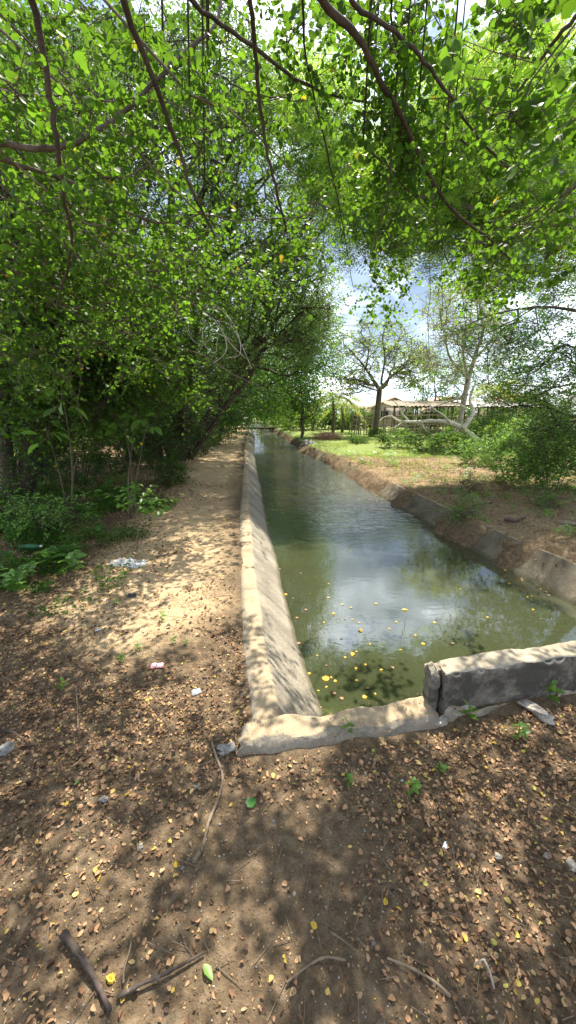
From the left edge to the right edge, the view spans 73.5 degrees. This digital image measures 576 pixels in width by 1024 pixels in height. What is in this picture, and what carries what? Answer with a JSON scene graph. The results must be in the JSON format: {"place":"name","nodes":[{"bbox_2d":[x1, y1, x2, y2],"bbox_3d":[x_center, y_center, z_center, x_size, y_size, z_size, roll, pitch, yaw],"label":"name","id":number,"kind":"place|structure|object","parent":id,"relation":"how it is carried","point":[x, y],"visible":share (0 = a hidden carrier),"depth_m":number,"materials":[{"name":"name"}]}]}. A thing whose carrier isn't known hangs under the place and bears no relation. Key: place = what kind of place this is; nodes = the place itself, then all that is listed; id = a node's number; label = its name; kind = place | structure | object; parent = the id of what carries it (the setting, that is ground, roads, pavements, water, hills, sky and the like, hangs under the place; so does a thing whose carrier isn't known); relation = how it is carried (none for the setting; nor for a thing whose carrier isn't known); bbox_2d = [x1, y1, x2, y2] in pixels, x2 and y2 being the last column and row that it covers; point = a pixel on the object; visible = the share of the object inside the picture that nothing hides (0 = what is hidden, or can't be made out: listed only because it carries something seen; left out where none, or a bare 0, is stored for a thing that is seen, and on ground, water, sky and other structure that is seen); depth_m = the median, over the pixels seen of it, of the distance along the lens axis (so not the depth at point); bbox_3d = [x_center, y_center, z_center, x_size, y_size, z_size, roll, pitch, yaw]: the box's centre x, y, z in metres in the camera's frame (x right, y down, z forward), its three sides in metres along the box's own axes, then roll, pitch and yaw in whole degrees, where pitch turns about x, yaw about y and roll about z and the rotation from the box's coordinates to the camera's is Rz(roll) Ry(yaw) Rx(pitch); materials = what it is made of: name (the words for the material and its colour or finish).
{"place":"outdoors","nodes":[
{"label":"outdoors","id":0,"kind":"place"},
{"bbox_2d":[51,443,211,513],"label":"grass","id":1,"kind":"structure","parent":0,"point":[101,480],"depth_m":8.76,"materials":[{"name":"green plant"}]},
{"bbox_2d":[0,414,575,1023],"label":"ground","id":2,"kind":"structure","parent":0,"point":[220,464],"depth_m":1.52,"materials":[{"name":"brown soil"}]},
{"bbox_2d":[0,741,14,756],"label":"stone","id":3,"kind":"object","parent":2,"relation":"on","point":[6,748],"visible":1,"depth_m":1.83,"materials":[{"name":"grey stone"}]},
{"bbox_2d":[0,569,24,584],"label":"weed","id":4,"kind":"object","parent":2,"relation":"on","point":[9,573],"visible":0.6,"depth_m":3.52,"materials":[{"name":"green plant"}]},
{"bbox_2d":[0,572,28,591],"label":"weed","id":5,"kind":"object","parent":2,"relation":"on","point":[11,580],"visible":1,"depth_m":3.44,"materials":[{"name":"green plant"}]},
{"bbox_2d":[17,561,39,575],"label":"weed","id":6,"kind":"object","parent":2,"relation":"on","point":[28,569],"visible":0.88,"depth_m":3.75,"materials":[{"name":"green plant"}]},
{"bbox_2d":[18,544,41,549],"bbox_3d":[-2.992,0.403,4.475,0.247,0.068,0.068,-2,15,-9],"label":"plastic bottle","id":7,"kind":"object","parent":2,"relation":"on","point":[30,546],"visible":0.94,"depth_m":4.45,"materials":[{"name":"green plastic"}]},
{"bbox_2d":[0,414,94,506],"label":"shrub","id":8,"kind":"object","parent":2,"relation":"on","point":[59,451],"visible":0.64,"depth_m":6.25,"materials":[{"name":"green plant"}]},
{"bbox_2d":[33,546,65,566],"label":"weed","id":9,"kind":"object","parent":2,"relation":"on","point":[48,553],"visible":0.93,"depth_m":4.03,"materials":[{"name":"green plant"}]},
{"bbox_2d":[0,487,100,546],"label":"shrub","id":10,"kind":"object","parent":2,"relation":"on","point":[38,512],"visible":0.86,"depth_m":4.87,"materials":[{"name":"green plant"}]},
{"bbox_2d":[0,21,107,330],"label":"broadleaf tree","id":11,"kind":"object","parent":2,"relation":"on","point":[20,125],"visible":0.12,"depth_m":4.11,"materials":[{"name":"green plant"}]},
{"bbox_2d":[15,428,115,485],"bbox_3d":[-4.435,-1.212,7.988,1.816,1.726,1.733,12,19,38],"label":"shrub","id":12,"kind":"object","parent":2,"relation":"on","point":[98,458],"visible":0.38,"depth_m":8.03,"materials":[{"name":"green plant"}]},
{"bbox_2d":[20,382,115,520],"bbox_3d":[-2.779,-0.655,5.068,0.845,1.954,1.388,0,15,0],"label":"broad leaved plant","id":13,"kind":"object","parent":2,"relation":"on","point":[34,446],"visible":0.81,"depth_m":4.83,"materials":[{"name":"green plant"}]},
{"bbox_2d":[57,549,86,570],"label":"weed","id":14,"kind":"object","parent":2,"relation":"on","point":[71,559],"visible":1,"depth_m":3.89,"materials":[{"name":"green plant"}]},
{"bbox_2d":[59,928,111,1012],"bbox_3d":[-0.585,1.323,1.121,0.260,0.042,0.028,10,18,33],"label":"stick","id":15,"kind":"object","parent":2,"relation":"on","point":[72,945],"visible":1,"depth_m":1.12,"materials":[{"name":"wood"}]},
{"bbox_2d":[0,477,178,615],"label":"ground cover","id":16,"kind":"object","parent":2,"relation":"on","point":[25,559],"visible":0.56,"depth_m":4.63,"materials":[{"name":"green plant"}]},
{"bbox_2d":[0,0,191,440],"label":"broadleaf tree","id":17,"kind":"object","parent":2,"relation":"on","point":[27,8],"visible":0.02,"depth_m":9.93,"materials":[{"name":"green plant"}]},
{"bbox_2d":[82,432,151,474],"bbox_3d":[-4.291,-1.367,9.397,1.724,1.208,1.506,0,15,0],"label":"shrub","id":18,"kind":"object","parent":2,"relation":"on","point":[119,463],"visible":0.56,"depth_m":9.34,"materials":[{"name":"green plant"}]},
{"bbox_2d":[0,477,235,637],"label":"leaf litter","id":19,"kind":"object","parent":2,"relation":"on","point":[98,601],"visible":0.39,"depth_m":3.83,"materials":[{"name":"brown plant"}]},
{"bbox_2d":[104,416,155,457],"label":"shrub","id":20,"kind":"object","parent":2,"relation":"on","point":[109,438],"visible":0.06,"depth_m":12.23,"materials":[{"name":"green plant"}]},
{"bbox_2d":[105,409,161,518],"bbox_3d":[-2.162,-0.617,5.522,0.930,1.678,0.515,5,16,19],"label":"broad leaved plant","id":21,"kind":"object","parent":2,"relation":"on","point":[145,423],"visible":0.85,"depth_m":5.43,"materials":[{"name":"green plant"}]},
{"bbox_2d":[93,482,182,547],"bbox_3d":[-1.742,0.075,4.559,1.032,0.809,0.446,0,15,0],"label":"sapling","id":22,"kind":"object","parent":2,"relation":"on","point":[144,510],"visible":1,"depth_m":4.50,"materials":[{"name":"green plant"}]},
{"bbox_2d":[0,0,291,473],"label":"broadleaf tree","id":23,"kind":"object","parent":2,"relation":"on","point":[155,117],"visible":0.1,"depth_m":7.04,"materials":[{"name":"green plant"}]},
{"bbox_2d":[0,92,298,497],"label":"broadleaf tree","id":24,"kind":"object","parent":2,"relation":"on","point":[93,386],"visible":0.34,"depth_m":5.27,"materials":[{"name":"green plant"}]},
{"bbox_2d":[173,287,251,368],"bbox_3d":[-1.229,-3.024,5.931,1.296,1.528,0.263,0,15,0],"label":"dead branch","id":25,"kind":"object","parent":24,"relation":"attached to","point":[224,336],"visible":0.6,"depth_m":6.00,"materials":[{"name":"brown wood"}]},
{"bbox_2d":[126,419,184,469],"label":"shrub","id":26,"kind":"object","parent":2,"relation":"on","point":[167,447],"visible":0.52,"depth_m":10.72,"materials":[{"name":"green plant"}]},
{"bbox_2d":[117,951,204,999],"bbox_3d":[-0.363,1.339,1.117,0.241,0.022,0.016,-6,16,-22],"label":"stick","id":27,"kind":"object","parent":2,"relation":"on","point":[132,988],"visible":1,"depth_m":1.10,"materials":[{"name":"brown wood"}]},
{"bbox_2d":[143,450,197,491],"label":"shrub","id":28,"kind":"object","parent":2,"relation":"on","point":[171,473],"visible":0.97,"depth_m":8.30,"materials":[{"name":"green plant"}]},
{"bbox_2d":[0,0,343,444],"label":"overhanging tree","id":29,"kind":"object","parent":2,"relation":"on","point":[87,261],"visible":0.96,"depth_m":2.53,"materials":[{"name":"green plant"}]},
{"bbox_2d":[150,401,210,461],"bbox_3d":[-3.419,-2.489,12.147,1.895,2.157,1.631,0,15,0],"label":"shrub","id":30,"kind":"object","parent":2,"relation":"on","point":[193,433],"visible":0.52,"depth_m":12.07,"materials":[{"name":"green plant"}]},
{"bbox_2d":[20,0,359,461],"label":"broadleaf tree","id":31,"kind":"object","parent":2,"relation":"on","point":[315,310],"visible":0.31,"depth_m":11.11,"materials":[{"name":"green plant"}]},
{"bbox_2d":[187,418,224,456],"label":"shrub","id":32,"kind":"object","parent":2,"relation":"on","point":[209,440],"visible":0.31,"depth_m":14.41,"materials":[{"name":"green plant"}]},
{"bbox_2d":[192,740,223,862],"bbox_3d":[-0.325,1.206,1.659,0.082,0.042,0.539,-1,15,-4],"label":"stick","id":33,"kind":"object","parent":2,"relation":"on","point":[198,854],"visible":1,"depth_m":1.56,"materials":[{"name":"brown wood"}]},
{"bbox_2d":[203,963,212,980],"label":"fallen leaf","id":34,"kind":"object","parent":2,"relation":"on","point":[207,970],"visible":1,"depth_m":1.13,"materials":[{"name":"green plant"}]},
{"bbox_2d":[211,414,237,445],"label":"shrub","id":35,"kind":"object","parent":2,"relation":"on","point":[220,441],"visible":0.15,"depth_m":18.07,"materials":[{"name":"green plant"}]},
{"bbox_2d":[216,741,236,755],"bbox_3d":[-0.299,1.150,1.875,0.098,0.040,0.059,-5,16,-20],"label":"stone","id":36,"kind":"object","parent":2,"relation":"on","point":[229,747],"visible":0.99,"depth_m":1.86,"materials":[{"name":"grey stone"}]},
{"bbox_2d":[182,319,298,435],"bbox_3d":[-4.748,-11.107,29.869,12.346,10.083,12.631,0,15,0],"label":"broadleaf tree","id":37,"kind":"object","parent":2,"relation":"on","point":[269,412],"visible":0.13,"depth_m":27.86,"materials":[{"name":"green plant"}]},
{"bbox_2d":[193,285,346,417],"bbox_3d":[-3.082,-10.254,23.414,13.155,11.555,10.062,0,15,0],"label":"broadleaf tree","id":38,"kind":"object","parent":2,"relation":"on","point":[275,385],"visible":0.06,"depth_m":21.96,"materials":[{"name":"green plant"}]},
{"bbox_2d":[172,231,372,449],"bbox_3d":[-2.398,-7.908,17.678,12.535,10.484,9.321,7,16,26],"label":"broadleaf tree","id":39,"kind":"object","parent":2,"relation":"on","point":[234,408],"visible":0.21,"depth_m":16.53,"materials":[{"name":"green plant"}]},
{"bbox_2d":[240,428,323,720],"bbox_3d":[-1.605,-3.070,19.589,1.211,0.835,36.269,-1,15,-5],"label":"canal lining","id":40,"kind":"object","parent":2,"relation":"on","point":[279,682],"visible":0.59,"depth_m":3.09,"materials":[{"name":"concrete"}]},
{"bbox_2d":[0,593,575,1023],"bbox_3d":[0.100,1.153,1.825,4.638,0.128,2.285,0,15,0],"label":"leaf litter","id":41,"kind":"object","parent":2,"relation":"on","point":[566,1003],"visible":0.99,"depth_m":1.59,"materials":[{"name":"brown plant"}]},
{"bbox_2d":[474,958,494,988],"bbox_3d":[0.570,1.343,1.125,0.044,0.020,0.062,0,15,0],"label":"stick","id":42,"kind":"object","parent":41,"relation":"on","point":[486,964],"visible":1,"depth_m":1.13,"materials":[{"name":"grey wood"}]},
{"bbox_2d":[273,401,307,429],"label":"hedge bush","id":43,"kind":"object","parent":2,"relation":"on","point":[288,425],"visible":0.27,"depth_m":32.84,"materials":[{"name":"green plant"}]},
{"bbox_2d":[28,0,573,344],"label":"overhanging tree","id":44,"kind":"object","parent":2,"relation":"on","point":[397,114],"visible":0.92,"depth_m":2.32,"materials":[{"name":"green plant"}]},
{"bbox_2d":[273,375,335,437],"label":"round tree","id":45,"kind":"object","parent":2,"relation":"on","point":[310,407],"visible":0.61,"depth_m":22.71,"materials":[{"name":"green plant"}]},
{"bbox_2d":[298,396,331,429],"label":"round tree","id":46,"kind":"object","parent":2,"relation":"on","point":[316,418],"visible":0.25,"depth_m":32.95,"materials":[{"name":"green plant"}]},
{"bbox_2d":[286,955,345,983],"bbox_3d":[0.081,1.333,1.132,0.181,0.030,0.026,-3,15,-12],"label":"stick","id":47,"kind":"object","parent":2,"relation":"on","point":[320,958],"visible":1,"depth_m":1.14,"materials":[{"name":"wood"}]},
{"bbox_2d":[296,406,338,429],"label":"hedge bush","id":48,"kind":"object","parent":2,"relation":"on","point":[323,425],"visible":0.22,"depth_m":34.67,"materials":[{"name":"green plant"}]},
{"bbox_2d":[309,427,345,439],"bbox_3d":[2.312,-4.601,22.611,2.531,0.672,2.228,0,15,0],"label":"brush heap","id":49,"kind":"object","parent":2,"relation":"on","point":[326,435],"visible":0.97,"depth_m":22.29,"materials":[{"name":"brown plant"}]},
{"bbox_2d":[296,387,367,432],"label":"coconut palm","id":50,"kind":"object","parent":2,"relation":"on","point":[333,408],"visible":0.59,"depth_m":27.68,"materials":[{"name":"green plant"}]},
{"bbox_2d":[237,696,440,756],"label":"canal sill","id":51,"kind":"structure","parent":2,"relation":"on","point":[256,738],"depth_m":1.98,"materials":[{"name":"concrete"}]},
{"bbox_2d":[168,694,495,746],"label":"leaf crumbs","id":52,"kind":"object","parent":51,"relation":"on","point":[344,725],"visible":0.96,"depth_m":1.97,"materials":[{"name":"brown plant"}]},
{"bbox_2d":[311,398,368,431],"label":"coconut palm","id":53,"kind":"object","parent":2,"relation":"on","point":[342,412],"visible":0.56,"depth_m":29.74,"materials":[{"name":"green plant"}]},
{"bbox_2d":[322,403,360,429],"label":"hedge bush","id":54,"kind":"object","parent":2,"relation":"on","point":[338,423],"visible":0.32,"depth_m":34.50,"materials":[{"name":"green plant"}]},
{"bbox_2d":[346,431,370,443],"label":"shrub","id":55,"kind":"object","parent":2,"relation":"on","point":[355,438],"visible":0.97,"depth_m":19.64,"materials":[{"name":"green plant"}]},
{"bbox_2d":[338,405,380,429],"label":"hedge bush","id":56,"kind":"object","parent":2,"relation":"on","point":[366,413],"visible":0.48,"depth_m":33.78,"materials":[{"name":"green plant"}]},
{"bbox_2d":[365,426,385,436],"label":"shrub","id":57,"kind":"object","parent":2,"relation":"on","point":[377,431],"visible":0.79,"depth_m":24.54,"materials":[{"name":"green plant"}]},
{"bbox_2d":[322,309,446,435],"bbox_3d":[5.719,-8.880,24.923,8.243,7.798,5.062,0,15,0],"label":"gnarled tree","id":58,"kind":"object","parent":2,"relation":"on","point":[359,379],"visible":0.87,"depth_m":24.18,"materials":[{"name":"green plant"}]},
{"bbox_2d":[373,427,420,448],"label":"shrub","id":59,"kind":"object","parent":2,"relation":"on","point":[387,439],"visible":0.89,"depth_m":17.33,"materials":[{"name":"green plant"}]},
{"bbox_2d":[247,0,575,330],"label":"feathery tree","id":60,"kind":"object","parent":2,"relation":"on","point":[459,199],"visible":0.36,"depth_m":7.96,"materials":[{"name":"green plant"}]},
{"bbox_2d":[405,776,421,796],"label":"weed","id":61,"kind":"object","parent":2,"relation":"on","point":[417,785],"visible":1,"depth_m":1.65,"materials":[{"name":"green plant"}]},
{"bbox_2d":[387,957,450,997],"bbox_3d":[0.378,1.341,1.118,0.178,0.020,0.015,7,16,25],"label":"stick","id":62,"kind":"object","parent":2,"relation":"on","point":[440,986],"visible":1,"depth_m":1.11,"materials":[{"name":"brown wood"}]},
{"bbox_2d":[298,433,542,459],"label":"grass","id":63,"kind":"structure","parent":2,"relation":"on","point":[383,454],"depth_m":15.86,"materials":[{"name":"green plant"}]},
{"bbox_2d":[404,270,533,433],"bbox_3d":[8.384,-7.350,17.728,6.856,7.526,5.496,0,15,0],"label":"gnarled tree","id":64,"kind":"object","parent":63,"relation":"on","point":[457,369],"visible":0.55,"depth_m":17.27,"materials":[{"name":"green plant"}]},
{"bbox_2d":[398,426,447,451],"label":"shrub","id":65,"kind":"object","parent":2,"relation":"on","point":[414,443],"visible":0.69,"depth_m":15.96,"materials":[{"name":"green plant"}]},
{"bbox_2d":[381,400,468,432],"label":"shed","id":66,"kind":"structure","parent":2,"relation":"on","point":[416,403],"depth_m":29.99,"materials":[{"name":"grey plant"}]},
{"bbox_2d":[399,409,450,429],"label":"hedge bush","id":67,"kind":"object","parent":2,"relation":"on","point":[419,417],"visible":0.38,"depth_m":32.66,"materials":[{"name":"green plant"}]},
{"bbox_2d":[383,381,479,440],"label":"fallen dead tree","id":68,"kind":"object","parent":2,"relation":"on","point":[447,421],"visible":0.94,"depth_m":16.09,"materials":[{"name":"grey wood"}]},
{"bbox_2d":[348,409,516,434],"bbox_3d":[10.573,-6.362,27.416,12.924,1.868,0.515,-2,15,-7],"label":"stick fence","id":69,"kind":"object","parent":2,"relation":"on","point":[405,425],"visible":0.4,"depth_m":27.02,"materials":[{"name":"brown wood"}]},
{"bbox_2d":[393,347,474,427],"bbox_3d":[12.273,-10.120,32.288,6.394,6.646,6.219,-3,15,-11],"label":"round tree","id":70,"kind":"object","parent":2,"relation":"on","point":[424,398],"visible":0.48,"depth_m":32.05,"materials":[{"name":"green plant"}]},
{"bbox_2d":[435,715,447,726],"bbox_3d":[0.808,1.110,2.044,0.091,0.041,0.053,-6,16,-21],"label":"rubble block","id":71,"kind":"object","parent":2,"relation":"on","point":[442,720],"depth_m":2.03,"materials":[{"name":"grey stone"}]},
{"bbox_2d":[422,426,475,454],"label":"shrub","id":72,"kind":"object","parent":2,"relation":"on","point":[446,436],"visible":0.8,"depth_m":14.47,"materials":[{"name":"green plant"}]},
{"bbox_2d":[437,407,476,428],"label":"hedge bush","id":73,"kind":"object","parent":2,"relation":"on","point":[455,414],"visible":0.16,"depth_m":34.68,"materials":[{"name":"green plant"}]},
{"bbox_2d":[342,463,575,605],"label":"canal lining","id":74,"kind":"object","parent":2,"relation":"on","point":[558,579],"visible":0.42,"depth_m":4.63,"materials":[{"name":"concrete"}]},
{"bbox_2d":[425,494,494,527],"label":"shrub","id":75,"kind":"object","parent":2,"relation":"on","point":[459,511],"visible":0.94,"depth_m":5.92,"materials":[{"name":"green plant"}]},
{"bbox_2d":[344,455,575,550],"bbox_3d":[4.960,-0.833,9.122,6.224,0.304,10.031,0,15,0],"label":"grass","id":76,"kind":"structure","parent":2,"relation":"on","point":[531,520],"depth_m":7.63,"materials":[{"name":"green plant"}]},
{"bbox_2d":[442,418,484,440],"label":"shrub","id":77,"kind":"object","parent":2,"relation":"on","point":[452,428],"visible":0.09,"depth_m":20.25,"materials":[{"name":"green plant"}]},
{"bbox_2d":[353,458,575,564],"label":"leaf litter","id":78,"kind":"object","parent":2,"relation":"on","point":[563,545],"visible":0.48,"depth_m":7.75,"materials":[{"name":"plant"}]},
{"bbox_2d":[442,468,493,494],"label":"shrub","id":79,"kind":"object","parent":2,"relation":"on","point":[473,484],"visible":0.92,"depth_m":7.35,"materials":[{"name":"green plant"}]},
{"bbox_2d":[460,699,478,720],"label":"weed","id":80,"kind":"object","parent":2,"relation":"on","point":[471,708],"visible":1,"depth_m":2.02,"materials":[{"name":"green plant"}]},
{"bbox_2d":[451,431,511,466],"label":"shrub","id":81,"kind":"object","parent":2,"relation":"on","point":[467,457],"visible":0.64,"depth_m":11.63,"materials":[{"name":"green plant"}]},
{"bbox_2d":[453,380,526,421],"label":"coconut palm","id":82,"kind":"object","parent":2,"relation":"on","point":[473,398],"visible":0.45,"depth_m":25.68,"materials":[{"name":"green plant"}]},
{"bbox_2d":[461,410,520,449],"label":"shrub","id":83,"kind":"object","parent":2,"relation":"on","point":[483,423],"visible":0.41,"depth_m":16.41,"materials":[{"name":"green plant"}]},
{"bbox_2d":[448,400,533,437],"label":"shed","id":84,"kind":"structure","parent":2,"relation":"on","point":[475,405],"depth_m":24.47,"materials":[{"name":"grey plant"}]},
{"bbox_2d":[417,0,575,308],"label":"overhanging tree","id":85,"kind":"object","parent":2,"relation":"on","point":[524,120],"visible":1,"depth_m":1.90,"materials":[{"name":"green plant"}]},
{"bbox_2d":[417,249,575,490],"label":"feathery tree","id":86,"kind":"object","parent":2,"relation":"on","point":[549,361],"visible":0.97,"depth_m":6.58,"materials":[{"name":"green plant"}]},
{"bbox_2d":[422,640,575,721],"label":"parapet","id":87,"kind":"structure","parent":2,"relation":"on","point":[483,679],"depth_m":2.12,"materials":[{"name":"concrete"}]},
{"bbox_2d":[485,415,519,438],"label":"shrub","id":88,"kind":"object","parent":2,"relation":"on","point":[487,429],"visible":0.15,"depth_m":21.60,"materials":[{"name":"green plant"}]},
{"bbox_2d":[461,349,557,413],"bbox_3d":[19.825,-11.013,34.585,8.098,7.214,7.090,-11,18,-37],"label":"round tree","id":89,"kind":"object","parent":2,"relation":"on","point":[498,381],"visible":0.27,"depth_m":34.03,"materials":[{"name":"green plant"}]},
{"bbox_2d":[509,721,530,739],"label":"weed","id":90,"kind":"object","parent":2,"relation":"on","point":[523,732],"visible":0.96,"depth_m":1.90,"materials":[{"name":"green plant"}]},
{"bbox_2d":[476,431,568,483],"bbox_3d":[5.134,-1.142,8.752,1.857,1.331,1.835,0,15,0],"label":"shrub","id":91,"kind":"object","parent":2,"relation":"on","point":[491,460],"visible":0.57,"depth_m":8.76,"materials":[{"name":"green plant"}]},
{"bbox_2d":[492,411,567,459],"bbox_3d":[8.175,-2.489,12.946,2.415,1.790,2.087,0,15,0],"label":"shrub","id":92,"kind":"object","parent":2,"relation":"on","point":[511,429],"visible":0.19,"depth_m":12.96,"materials":[{"name":"green plant"}]},
{"bbox_2d":[515,699,554,725],"bbox_3d":[1.324,1.061,2.059,0.071,0.062,0.196,-10,18,-33],"label":"rubble block","id":93,"kind":"object","parent":2,"relation":"on","point":[542,714],"depth_m":2.03,"materials":[{"name":"grey stone"}]},
{"bbox_2d":[503,413,575,491],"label":"shrub","id":94,"kind":"object","parent":2,"relation":"on","point":[540,475],"visible":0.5,"depth_m":7.70,"materials":[{"name":"green plant"}]},
{"bbox_2d":[506,389,575,427],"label":"hedge bush","id":95,"kind":"object","parent":2,"relation":"on","point":[542,402],"visible":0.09,"depth_m":28.57,"materials":[{"name":"green plant"}]},
{"bbox_2d":[517,479,575,510],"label":"shrub","id":96,"kind":"object","parent":2,"relation":"on","point":[549,499],"visible":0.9,"depth_m":6.54,"materials":[{"name":"green plant"}]},
{"bbox_2d":[543,679,565,702],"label":"weed","id":97,"kind":"object","parent":2,"relation":"on","point":[551,688],"visible":0.89,"depth_m":2.14,"materials":[{"name":"green plant"}]},
{"bbox_2d":[565,857,575,872],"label":"stone","id":98,"kind":"object","parent":2,"relation":"on","point":[572,865],"visible":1,"depth_m":1.40,"materials":[{"name":"grey stone"}]},
{"bbox_2d":[2,0,575,413],"label":"sky","id":99,"kind":"structure","parent":0,"point":[357,279],"materials":[{"name":"white"}]},
{"bbox_2d":[365,397,418,426],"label":"house","id":100,"kind":"structure","parent":0,"point":[388,410],"depth_m":40.18,"materials":[{"name":"beige paint"}]},
{"bbox_2d":[252,424,575,715],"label":"water","id":101,"kind":"structure","parent":0,"point":[361,551],"depth_m":4.17,"materials":[{"name":"green liquid"}]},
{"bbox_2d":[419,396,459,424],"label":"house","id":102,"kind":"structure","parent":0,"point":[432,399],"depth_m":42.27,"materials":[{"name":"paint"}]},
{"bbox_2d":[347,454,575,497],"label":"grass","id":103,"kind":"structure","parent":0,"point":[389,465],"depth_m":10.30,"materials":[{"name":"green plant"}]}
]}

